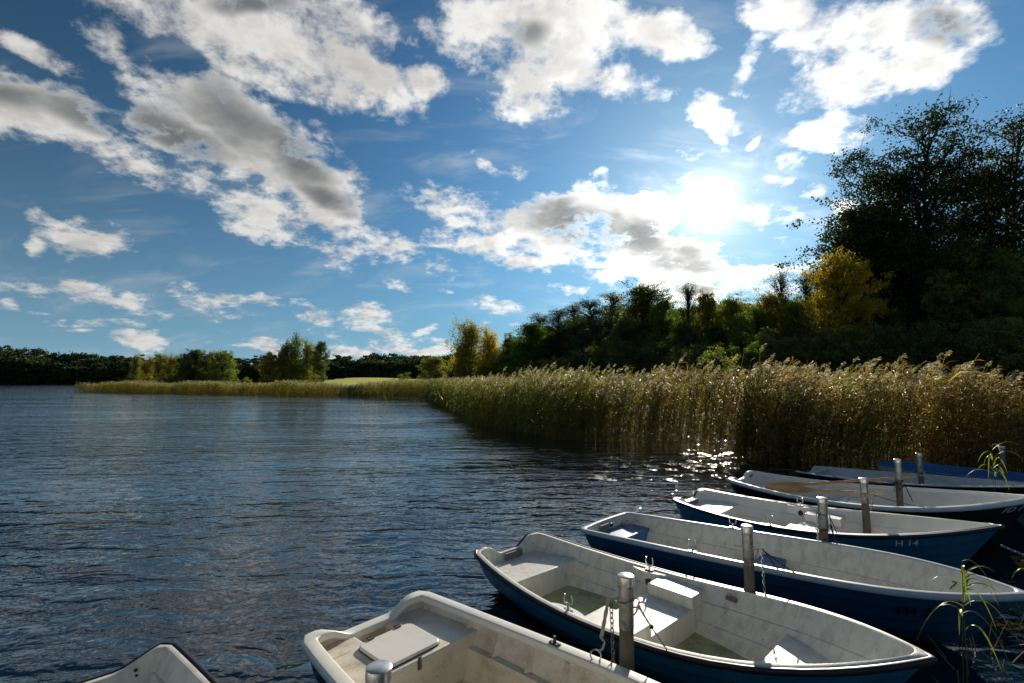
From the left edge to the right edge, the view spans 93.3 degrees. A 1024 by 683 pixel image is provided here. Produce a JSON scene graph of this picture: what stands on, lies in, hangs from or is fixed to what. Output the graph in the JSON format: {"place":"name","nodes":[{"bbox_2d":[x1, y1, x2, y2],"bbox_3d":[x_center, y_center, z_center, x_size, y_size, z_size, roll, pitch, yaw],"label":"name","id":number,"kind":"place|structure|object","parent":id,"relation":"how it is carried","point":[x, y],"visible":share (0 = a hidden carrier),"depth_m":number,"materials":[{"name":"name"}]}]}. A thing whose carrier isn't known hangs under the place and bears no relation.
{"place":"outdoors","nodes":[
{"label":"outdoors","id":0,"kind":"place"},
{"bbox_2d":[0,384,1023,682],"bbox_3d":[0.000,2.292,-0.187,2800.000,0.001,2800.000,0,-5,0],"label":"water","id":1,"kind":"structure","parent":0,"point":[222,538],"depth_m":8.24,"materials":[{"name":"blue liquid"}]},
{"bbox_2d":[76,641,218,682],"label":"rowing boat","id":2,"kind":"object","parent":1,"relation":"on","point":[169,662],"visible":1,"depth_m":3.23,"materials":[{"name":"blue paint"}]},
{"bbox_2d":[74,379,412,397],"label":"reed bed","id":3,"kind":"object","parent":1,"relation":"in","point":[295,388],"visible":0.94,"depth_m":80.20,"materials":[{"name":"green plant"}]},
{"bbox_2d":[365,660,391,682],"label":"mooring post","id":4,"kind":"object","parent":1,"relation":"in","point":[378,671],"visible":1,"depth_m":2.18,"materials":[{"name":"metal"}]},
{"bbox_2d":[302,591,658,682],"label":"rowing boat","id":5,"kind":"object","parent":1,"relation":"on","point":[422,637],"visible":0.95,"depth_m":3.55,"materials":[{"name":"blue paint"}]},
{"bbox_2d":[375,375,599,423],"bbox_3d":[-4.954,5.067,49.115,13.621,2.995,48.523,2,-5,-23],"label":"reed bed","id":6,"kind":"object","parent":1,"relation":"in","point":[457,390],"visible":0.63,"depth_m":43.39,"materials":[{"name":"green plant"}]},
{"bbox_2d":[617,572,633,670],"bbox_3d":[0.761,2.368,3.194,0.112,1.600,0.112,4,-5,-37],"label":"mooring post","id":7,"kind":"object","parent":1,"relation":"in","point":[625,581],"visible":0.97,"depth_m":3.20,"materials":[{"name":"metal"}]},
{"bbox_2d":[598,596,634,652],"bbox_3d":[0.698,1.893,3.239,0.256,0.354,0.137,0,-5,0],"label":"mooring rope","id":8,"kind":"object","parent":7,"relation":"attached to","point":[608,599],"visible":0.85,"depth_m":3.23,"materials":[{"name":"beige"}]},
{"bbox_2d":[609,601,614,662],"bbox_3d":[0.669,2.084,3.197,0.036,0.700,0.032,0,-5,0],"label":"mooring chain","id":9,"kind":"object","parent":8,"relation":"hanging from","point":[612,643],"visible":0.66,"depth_m":3.21,"materials":[{"name":"metal"}]},
{"bbox_2d":[633,597,666,649],"bbox_3d":[0.947,1.926,3.284,0.339,0.433,0.040,3,-6,-32],"label":"mooring rope","id":10,"kind":"object","parent":7,"relation":"attached to","point":[640,609],"visible":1,"depth_m":3.23,"materials":[{"name":"beige fabric"}]},
{"bbox_2d":[537,443,842,472],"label":"dead reed stems","id":11,"kind":"object","parent":1,"relation":"on","point":[713,461],"visible":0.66,"depth_m":13.77,"materials":[{"name":"plant"}]},
{"bbox_2d":[474,531,937,682],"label":"rowing boat","id":12,"kind":"object","parent":1,"relation":"on","point":[706,631],"visible":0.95,"depth_m":4.07,"materials":[{"name":"blue paint"}]},
{"bbox_2d":[466,343,1023,472],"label":"reed bed","id":13,"kind":"object","parent":1,"relation":"in","point":[771,413],"visible":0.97,"depth_m":14.02,"materials":[{"name":"beige plant"}]},
{"bbox_2d":[741,524,755,592],"bbox_3d":[2.130,2.459,4.307,0.104,1.600,0.104,0,-4,-14],"label":"mooring post","id":14,"kind":"object","parent":1,"relation":"in","point":[747,530],"visible":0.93,"depth_m":4.31,"materials":[{"name":"metal"}]},
{"bbox_2d":[580,512,1023,643],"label":"rowing boat","id":15,"kind":"object","parent":1,"relation":"on","point":[898,595],"visible":0.89,"depth_m":4.85,"materials":[{"name":"blue paint"}]},
{"bbox_2d":[817,496,828,541],"bbox_3d":[3.543,2.570,5.479,0.112,1.570,0.112,4,-5,-34],"label":"mooring post","id":16,"kind":"object","parent":1,"relation":"in","point":[822,503],"visible":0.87,"depth_m":5.49,"materials":[{"name":"metal"}]},
{"bbox_2d":[672,488,1005,568],"bbox_3d":[4.216,2.561,6.705,1.610,0.786,3.727,5,-7,-45],"label":"rowing boat","id":17,"kind":"object","parent":1,"relation":"on","point":[951,542],"visible":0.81,"depth_m":6.48,"materials":[{"name":"blue paint"}]},
{"bbox_2d":[859,477,870,533],"bbox_3d":[4.914,2.678,6.687,0.106,1.550,0.106,-2,-5,16],"label":"mooring post","id":18,"kind":"object","parent":1,"relation":"in","point":[863,481],"visible":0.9,"depth_m":6.70,"materials":[{"name":"metal"}]},
{"bbox_2d":[728,470,1023,537],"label":"rowing boat","id":19,"kind":"object","parent":1,"relation":"on","point":[1006,510],"visible":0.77,"depth_m":7.91,"materials":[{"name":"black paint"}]},
{"bbox_2d":[772,484,883,494],"bbox_3d":[5.378,2.572,8.331,1.642,0.147,0.053,-11,-15,41],"label":"oar","id":20,"kind":"object","parent":19,"relation":"on","point":[788,488],"visible":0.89,"depth_m":8.53,"materials":[{"name":"brown wood"}]},
{"bbox_2d":[764,476,914,489],"bbox_3d":[5.897,2.540,8.746,2.530,0.148,0.054,-6,-5,7],"label":"oar","id":21,"kind":"object","parent":19,"relation":"in","point":[767,485],"visible":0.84,"depth_m":8.76,"materials":[{"name":"brown wood"}]},
{"bbox_2d":[893,459,903,505],"bbox_3d":[6.540,2.783,8.149,0.108,1.580,0.108,3,-5,-39],"label":"mooring post","id":22,"kind":"object","parent":1,"relation":"in","point":[898,471],"visible":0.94,"depth_m":8.15,"materials":[{"name":"metal"}]},
{"bbox_2d":[833,476,912,501],"bbox_3d":[6.443,2.558,8.860,0.233,0.350,1.641,1,-5,-9],"label":"mooring rope","id":23,"kind":"object","parent":22,"relation":"attached to","point":[893,482],"visible":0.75,"depth_m":8.14,"materials":[{"name":"grey"}]},
{"bbox_2d":[795,466,1023,494],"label":"rowing boat","id":24,"kind":"object","parent":1,"relation":"on","point":[825,473],"visible":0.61,"depth_m":9.32,"materials":[{"name":"black paint"}]},
{"bbox_2d":[916,453,923,483],"bbox_3d":[7.658,2.869,9.027,0.100,1.550,0.100,2,-5,-30],"label":"mooring post","id":25,"kind":"object","parent":1,"relation":"in","point":[919,456],"visible":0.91,"depth_m":9.04,"materials":[{"name":"metal"}]},
{"bbox_2d":[876,460,1023,481],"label":"rowing boat","id":26,"kind":"object","parent":1,"relation":"on","point":[928,468],"visible":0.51,"depth_m":10.51,"materials":[{"name":"blue paint"}]},
{"bbox_2d":[919,565,1010,682],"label":"reed plant","id":27,"kind":"object","parent":1,"relation":"in","point":[960,612],"visible":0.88,"depth_m":3.29,"materials":[{"name":"green plant"}]},
{"bbox_2d":[927,559,1015,682],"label":"reed plant","id":28,"kind":"object","parent":1,"relation":"in","point":[965,587],"visible":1,"depth_m":3.20,"materials":[{"name":"green plant"}]},
{"bbox_2d":[928,614,1023,682],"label":"dead reed stems","id":29,"kind":"object","parent":1,"relation":"on","point":[985,654],"visible":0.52,"depth_m":4.06,"materials":[{"name":"plant"}]},
{"bbox_2d":[970,442,1020,491],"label":"reed plant","id":30,"kind":"object","parent":1,"relation":"in","point":[991,457],"visible":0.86,"depth_m":7.75,"materials":[{"name":"green plant"}]},
{"bbox_2d":[998,446,1006,479],"bbox_3d":[9.800,2.893,9.620,0.100,1.600,0.100,4,-6,-41],"label":"mooring post","id":31,"kind":"object","parent":1,"relation":"in","point":[1002,455],"visible":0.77,"depth_m":9.63,"materials":[{"name":"metal"}]},
{"bbox_2d":[0,0,1023,363],"label":"sky","id":32,"kind":"structure","parent":0,"point":[241,177],"materials":[{"name":"blue"}]},
{"bbox_2d":[153,372,1023,451],"bbox_3d":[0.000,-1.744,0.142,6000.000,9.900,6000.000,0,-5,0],"label":"ground","id":33,"kind":"structure","parent":0,"point":[351,381],"depth_m":33.48,"materials":[{"name":"green plant"}]},
{"bbox_2d":[0,345,132,383],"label":"distant wood","id":34,"kind":"object","parent":33,"relation":"on","point":[24,366],"visible":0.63,"depth_m":336.44,"materials":[{"name":"green plant"}]},
{"bbox_2d":[128,351,144,382],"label":"ash tree","id":35,"kind":"object","parent":33,"relation":"on","point":[135,361],"visible":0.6,"depth_m":170.90,"materials":[{"name":"green plant"}]},
{"bbox_2d":[136,356,155,381],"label":"ash tree","id":36,"kind":"object","parent":33,"relation":"on","point":[146,368],"visible":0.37,"depth_m":169.14,"materials":[{"name":"green plant"}]},
{"bbox_2d":[143,350,169,384],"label":"ash tree","id":37,"kind":"object","parent":33,"relation":"on","point":[158,362],"visible":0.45,"depth_m":166.97,"materials":[{"name":"green plant"}]},
{"bbox_2d":[150,373,178,383],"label":"shrub","id":38,"kind":"object","parent":33,"relation":"on","point":[164,379],"visible":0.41,"depth_m":147.15,"materials":[{"name":"green plant"}]},
{"bbox_2d":[154,350,179,384],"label":"ash tree","id":39,"kind":"object","parent":33,"relation":"on","point":[168,367],"visible":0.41,"depth_m":163.41,"materials":[{"name":"green plant"}]},
{"bbox_2d":[169,354,197,382],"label":"willow tree","id":40,"kind":"object","parent":33,"relation":"on","point":[178,366],"visible":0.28,"depth_m":150.02,"materials":[{"name":"green plant"}]},
{"bbox_2d":[174,348,212,385],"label":"willow tree","id":41,"kind":"object","parent":33,"relation":"on","point":[193,360],"visible":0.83,"depth_m":148.89,"materials":[{"name":"green plant"}]},
{"bbox_2d":[197,351,219,381],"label":"willow tree","id":42,"kind":"object","parent":33,"relation":"on","point":[207,359],"visible":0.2,"depth_m":152.74,"materials":[{"name":"green plant"}]},
{"bbox_2d":[86,354,355,384],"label":"distant wood","id":43,"kind":"object","parent":33,"relation":"on","point":[118,370],"visible":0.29,"depth_m":289.76,"materials":[{"name":"green plant"}]},
{"bbox_2d":[202,350,241,383],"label":"willow tree","id":44,"kind":"object","parent":33,"relation":"on","point":[224,367],"visible":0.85,"depth_m":149.01,"materials":[{"name":"green plant"}]},
{"bbox_2d":[255,351,285,383],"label":"poplar tree","id":45,"kind":"object","parent":33,"relation":"on","point":[268,362],"visible":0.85,"depth_m":136.75,"materials":[{"name":"green plant"}]},
{"bbox_2d":[272,345,293,382],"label":"poplar tree","id":46,"kind":"object","parent":33,"relation":"on","point":[281,355],"visible":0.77,"depth_m":139.27,"materials":[{"name":"green plant"}]},
{"bbox_2d":[280,332,309,382],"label":"poplar tree","id":47,"kind":"object","parent":33,"relation":"on","point":[295,344],"visible":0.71,"depth_m":141.15,"materials":[{"name":"green plant"}]},
{"bbox_2d":[295,338,316,382],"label":"poplar tree","id":48,"kind":"object","parent":33,"relation":"on","point":[308,349],"visible":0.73,"depth_m":141.94,"materials":[{"name":"green plant"}]},
{"bbox_2d":[305,340,333,383],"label":"poplar tree","id":49,"kind":"object","parent":33,"relation":"on","point":[318,365],"visible":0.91,"depth_m":139.62,"materials":[{"name":"green plant"}]},
{"bbox_2d":[335,353,498,379],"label":"distant wood","id":50,"kind":"object","parent":33,"relation":"on","point":[374,365],"visible":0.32,"depth_m":298.23,"materials":[{"name":"green plant"}]},
{"bbox_2d":[415,355,447,382],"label":"hawthorn tree","id":51,"kind":"object","parent":33,"relation":"on","point":[432,363],"visible":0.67,"depth_m":107.07,"materials":[{"name":"green plant"}]},
{"bbox_2d":[450,346,466,378],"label":"birch tree","id":52,"kind":"object","parent":33,"relation":"on","point":[458,359],"visible":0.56,"depth_m":101.45,"materials":[{"name":"green plant"}]},
{"bbox_2d":[439,311,497,378],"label":"birch tree","id":53,"kind":"object","parent":33,"relation":"on","point":[470,340],"visible":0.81,"depth_m":102.48,"materials":[{"name":"green plant"}]},
{"bbox_2d":[468,367,492,378],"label":"shrub","id":54,"kind":"object","parent":33,"relation":"on","point":[484,373],"visible":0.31,"depth_m":93.23,"materials":[{"name":"green plant"}]},
{"bbox_2d":[473,323,502,378],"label":"birch tree","id":55,"kind":"object","parent":33,"relation":"on","point":[491,346],"visible":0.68,"depth_m":102.11,"materials":[{"name":"yellow plant"}]},
{"bbox_2d":[498,333,522,377],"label":"alder tree","id":56,"kind":"object","parent":33,"relation":"on","point":[506,361],"visible":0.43,"depth_m":91.18,"materials":[{"name":"green plant"}]},
{"bbox_2d":[496,316,553,379],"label":"alder tree","id":57,"kind":"object","parent":33,"relation":"on","point":[532,332],"visible":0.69,"depth_m":83.54,"materials":[{"name":"green plant"}]},
{"bbox_2d":[514,358,552,376],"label":"shrub","id":58,"kind":"object","parent":33,"relation":"on","point":[532,363],"visible":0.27,"depth_m":73.83,"materials":[{"name":"green plant"}]},
{"bbox_2d":[519,311,555,364],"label":"tree","id":59,"kind":"object","parent":33,"relation":"on","point":[543,320],"visible":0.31,"depth_m":88.25,"materials":[{"name":"green plant"}]},
{"bbox_2d":[533,355,565,376],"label":"shrub","id":60,"kind":"object","parent":33,"relation":"on","point":[546,362],"visible":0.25,"depth_m":65.61,"materials":[{"name":"green plant"}]},
{"bbox_2d":[540,307,572,366],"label":"tree","id":61,"kind":"object","parent":33,"relation":"on","point":[555,320],"visible":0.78,"depth_m":84.28,"materials":[{"name":"green plant"}]},
{"bbox_2d":[553,301,590,357],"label":"tree","id":62,"kind":"object","parent":33,"relation":"on","point":[572,313],"visible":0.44,"depth_m":80.19,"materials":[{"name":"green plant"}]},
{"bbox_2d":[551,348,600,377],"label":"shrub","id":63,"kind":"object","parent":33,"relation":"on","point":[571,360],"visible":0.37,"depth_m":59.78,"materials":[{"name":"green plant"}]},
{"bbox_2d":[562,324,599,375],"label":"alder tree","id":64,"kind":"object","parent":33,"relation":"on","point":[581,338],"visible":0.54,"depth_m":65.68,"materials":[{"name":"green plant"}]},
{"bbox_2d":[565,298,609,362],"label":"tree","id":65,"kind":"object","parent":33,"relation":"on","point":[594,311],"visible":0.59,"depth_m":76.22,"materials":[{"name":"green plant"}]},
{"bbox_2d":[578,339,636,388],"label":"shrub","id":66,"kind":"object","parent":33,"relation":"on","point":[603,353],"visible":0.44,"depth_m":55.75,"materials":[{"name":"green plant"}]},
{"bbox_2d":[589,289,631,372],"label":"tree","id":67,"kind":"object","parent":33,"relation":"on","point":[612,302],"visible":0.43,"depth_m":72.29,"materials":[{"name":"green plant"}]},
{"bbox_2d":[598,318,648,380],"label":"alder tree","id":68,"kind":"object","parent":33,"relation":"on","point":[623,329],"visible":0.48,"depth_m":59.90,"materials":[{"name":"green plant"}]},
{"bbox_2d":[599,340,674,386],"bbox_3d":[13.765,2.642,54.203,8.442,6.153,9.193,-3,-6,34],"label":"shrub","id":69,"kind":"object","parent":33,"relation":"on","point":[632,359],"visible":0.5,"depth_m":53.88,"materials":[{"name":"green plant"}]},
{"bbox_2d":[609,279,674,380],"bbox_3d":[17.047,-1.658,66.108,11.132,14.986,11.915,3,-5,-31],"label":"alder tree","id":70,"kind":"object","parent":33,"relation":"on","point":[643,299],"visible":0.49,"depth_m":64.97,"materials":[{"name":"green plant"}]},
{"bbox_2d":[624,334,692,384],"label":"shrub","id":71,"kind":"object","parent":33,"relation":"on","point":[665,349],"visible":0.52,"depth_m":49.79,"materials":[{"name":"green plant"}]},
{"bbox_2d":[639,294,695,376],"bbox_3d":[20.170,-0.443,63.552,7.530,11.783,6.744,2,-5,-26],"label":"alder tree","id":72,"kind":"object","parent":33,"relation":"on","point":[664,305],"visible":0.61,"depth_m":62.46,"materials":[{"name":"green plant"}]},
{"bbox_2d":[665,319,703,378],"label":"alder tree","id":73,"kind":"object","parent":33,"relation":"on","point":[686,334],"visible":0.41,"depth_m":53.81,"materials":[{"name":"green plant"}]},
{"bbox_2d":[665,276,709,349],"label":"bare tree","id":74,"kind":"object","parent":33,"relation":"on","point":[687,294],"visible":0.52,"depth_m":62.00,"materials":[{"name":"green plant"}]},
{"bbox_2d":[655,341,732,387],"bbox_3d":[15.804,2.212,41.762,7.048,4.742,7.674,-1,-5,10],"label":"shrub","id":75,"kind":"object","parent":33,"relation":"on","point":[672,360],"visible":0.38,"depth_m":41.47,"materials":[{"name":"green plant"}]},
{"bbox_2d":[680,288,725,374],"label":"alder tree","id":76,"kind":"object","parent":33,"relation":"on","point":[706,307],"visible":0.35,"depth_m":60.00,"materials":[{"name":"green plant"}]},
{"bbox_2d":[684,345,740,396],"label":"shrub","id":77,"kind":"object","parent":33,"relation":"on","point":[712,356],"visible":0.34,"depth_m":31.75,"materials":[{"name":"green plant"}]},
{"bbox_2d":[693,324,741,373],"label":"alder tree","id":78,"kind":"object","parent":33,"relation":"on","point":[716,334],"visible":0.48,"depth_m":49.64,"materials":[{"name":"green plant"}]},
{"bbox_2d":[707,291,754,377],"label":"alder tree","id":79,"kind":"object","parent":33,"relation":"on","point":[731,307],"visible":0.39,"depth_m":56.53,"materials":[{"name":"green plant"}]},
{"bbox_2d":[491,295,986,377],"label":"wood","id":80,"kind":"object","parent":33,"relation":"on","point":[552,351],"visible":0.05,"depth_m":86.73,"materials":[{"name":"green plant"}]},
{"bbox_2d":[720,340,773,379],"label":"shrub","id":81,"kind":"object","parent":33,"relation":"on","point":[750,353],"visible":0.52,"depth_m":35.85,"materials":[{"name":"green plant"}]},
{"bbox_2d":[722,302,786,367],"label":"alder tree","id":82,"kind":"object","parent":33,"relation":"on","point":[759,319],"visible":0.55,"depth_m":47.10,"materials":[{"name":"green plant"}]},
{"bbox_2d":[734,287,795,373],"bbox_3d":[26.307,-0.917,49.986,6.866,10.075,6.415,-2,-5,28],"label":"alder tree","id":83,"kind":"object","parent":33,"relation":"on","point":[769,302],"visible":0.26,"depth_m":49.72,"materials":[{"name":"green plant"}]},
{"bbox_2d":[732,327,798,377],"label":"shrub","id":84,"kind":"object","parent":33,"relation":"on","point":[766,338],"visible":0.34,"depth_m":39.53,"materials":[{"name":"green plant"}]},
{"bbox_2d":[748,265,810,337],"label":"thin tree","id":85,"kind":"object","parent":33,"relation":"on","point":[781,280],"visible":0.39,"depth_m":52.16,"materials":[{"name":"green plant"}]},
{"bbox_2d":[751,329,843,378],"bbox_3d":[22.480,1.407,37.891,6.909,4.625,6.346,1,-5,-17],"label":"shrub","id":86,"kind":"object","parent":33,"relation":"on","point":[784,355],"visible":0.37,"depth_m":37.58,"materials":[{"name":"green plant"}]},
{"bbox_2d":[772,295,825,368],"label":"alder tree","id":87,"kind":"object","parent":33,"relation":"on","point":[799,321],"visible":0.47,"depth_m":47.00,"materials":[{"name":"green plant"}]},
{"bbox_2d":[786,266,825,337],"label":"thin tree","id":88,"kind":"object","parent":33,"relation":"on","point":[804,287],"visible":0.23,"depth_m":50.11,"materials":[{"name":"green plant"}]},
{"bbox_2d":[789,322,886,385],"bbox_3d":[22.285,1.122,34.502,7.039,5.048,5.527,3,-6,-33],"label":"shrub","id":89,"kind":"object","parent":33,"relation":"on","point":[821,343],"visible":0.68,"depth_m":34.42,"materials":[{"name":"green plant"}]},
{"bbox_2d":[799,246,895,371],"bbox_3d":[26.400,-2.076,38.066,6.249,11.237,7.134,-4,-6,38],"label":"maple tree","id":90,"kind":"object","parent":33,"relation":"on","point":[835,296],"visible":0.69,"depth_m":37.21,"materials":[{"name":"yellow plant"}]},
{"bbox_2d":[774,192,921,346],"bbox_3d":[33.130,-5.752,47.200,14.707,18.899,15.741,4,-6,-41],"label":"alder tree","id":91,"kind":"object","parent":33,"relation":"on","point":[846,241],"visible":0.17,"depth_m":46.57,"materials":[{"name":"green plant"}]},
{"bbox_2d":[811,326,910,387],"bbox_3d":[23.952,1.278,33.201,6.105,4.695,5.363,3,-6,-33],"label":"shrub","id":92,"kind":"object","parent":33,"relation":"on","point":[843,344],"visible":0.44,"depth_m":32.81,"materials":[{"name":"green plant"}]},
{"bbox_2d":[849,297,909,369],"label":"maple tree","id":93,"kind":"object","parent":33,"relation":"on","point":[890,311],"visible":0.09,"depth_m":37.77,"materials":[{"name":"green plant"}]},
{"bbox_2d":[814,120,957,320],"bbox_3d":[35.584,-8.457,46.278,11.616,24.112,10.682,-2,-5,20],"label":"alder tree","id":94,"kind":"object","parent":33,"relation":"on","point":[845,163],"visible":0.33,"depth_m":45.49,"materials":[{"name":"green plant"}]},
{"bbox_2d":[836,322,947,388],"bbox_3d":[25.051,1.116,32.212,6.861,5.000,7.470,-3,-5,31],"label":"shrub","id":95,"kind":"object","parent":33,"relation":"on","point":[872,328],"visible":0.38,"depth_m":31.82,"materials":[{"name":"green plant"}]},
{"bbox_2d":[857,221,957,374],"bbox_3d":[35.989,-3.792,44.145,10.478,14.582,10.144,-1,-5,9],"label":"alder tree","id":96,"kind":"object","parent":33,"relation":"on","point":[908,298],"visible":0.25,"depth_m":42.60,"materials":[{"name":"green plant"}]},
{"bbox_2d":[832,90,1023,356],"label":"alder tree","id":97,"kind":"object","parent":33,"relation":"on","point":[916,195],"visible":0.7,"depth_m":40.88,"materials":[{"name":"green plant"}]},
{"bbox_2d":[862,318,996,386],"bbox_3d":[25.679,0.996,31.348,7.093,5.088,5.570,-2,-5,28],"label":"shrub","id":98,"kind":"object","parent":33,"relation":"on","point":[921,327],"visible":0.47,"depth_m":30.96,"materials":[{"name":"green plant"}]},
{"bbox_2d":[902,320,1018,385],"bbox_3d":[27.980,1.043,30.103,6.177,4.750,5.427,0,-5,0],"label":"shrub","id":99,"kind":"object","parent":33,"relation":"on","point":[952,361],"visible":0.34,"depth_m":29.83,"materials":[{"name":"green plant"}]},
{"bbox_2d":[898,133,1023,366],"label":"alder tree","id":100,"kind":"object","parent":33,"relation":"on","point":[996,201],"visible":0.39,"depth_m":39.56,"materials":[{"name":"green plant"}]},
{"bbox_2d":[909,234,1019,376],"bbox_3d":[36.573,-2.696,40.107,7.248,12.057,8.296,0,-5,-3],"label":"alder tree","id":101,"kind":"object","parent":33,"relation":"on","point":[954,280],"visible":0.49,"depth_m":38.86,"materials":[{"name":"green plant"}]},
{"bbox_2d":[920,102,1023,316],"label":"alder tree","id":102,"kind":"object","parent":33,"relation":"on","point":[1018,138],"visible":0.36,"depth_m":40.41,"materials":[{"name":"green plant"}]},
{"bbox_2d":[925,314,1023,390],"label":"shrub","id":103,"kind":"object","parent":33,"relation":"on","point":[1010,359],"visible":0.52,"depth_m":28.31,"materials":[{"name":"green plant"}]},
{"bbox_2d":[943,242,1023,374],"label":"alder tree","id":104,"kind":"object","parent":33,"relation":"on","point":[1014,276],"visible":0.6,"depth_m":36.66,"materials":[{"name":"green plant"}]},
{"bbox_2d":[971,314,1023,393],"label":"shrub","id":105,"kind":"object","parent":33,"relation":"on","point":[1019,345],"visible":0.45,"depth_m":28.07,"materials":[{"name":"green plant"}]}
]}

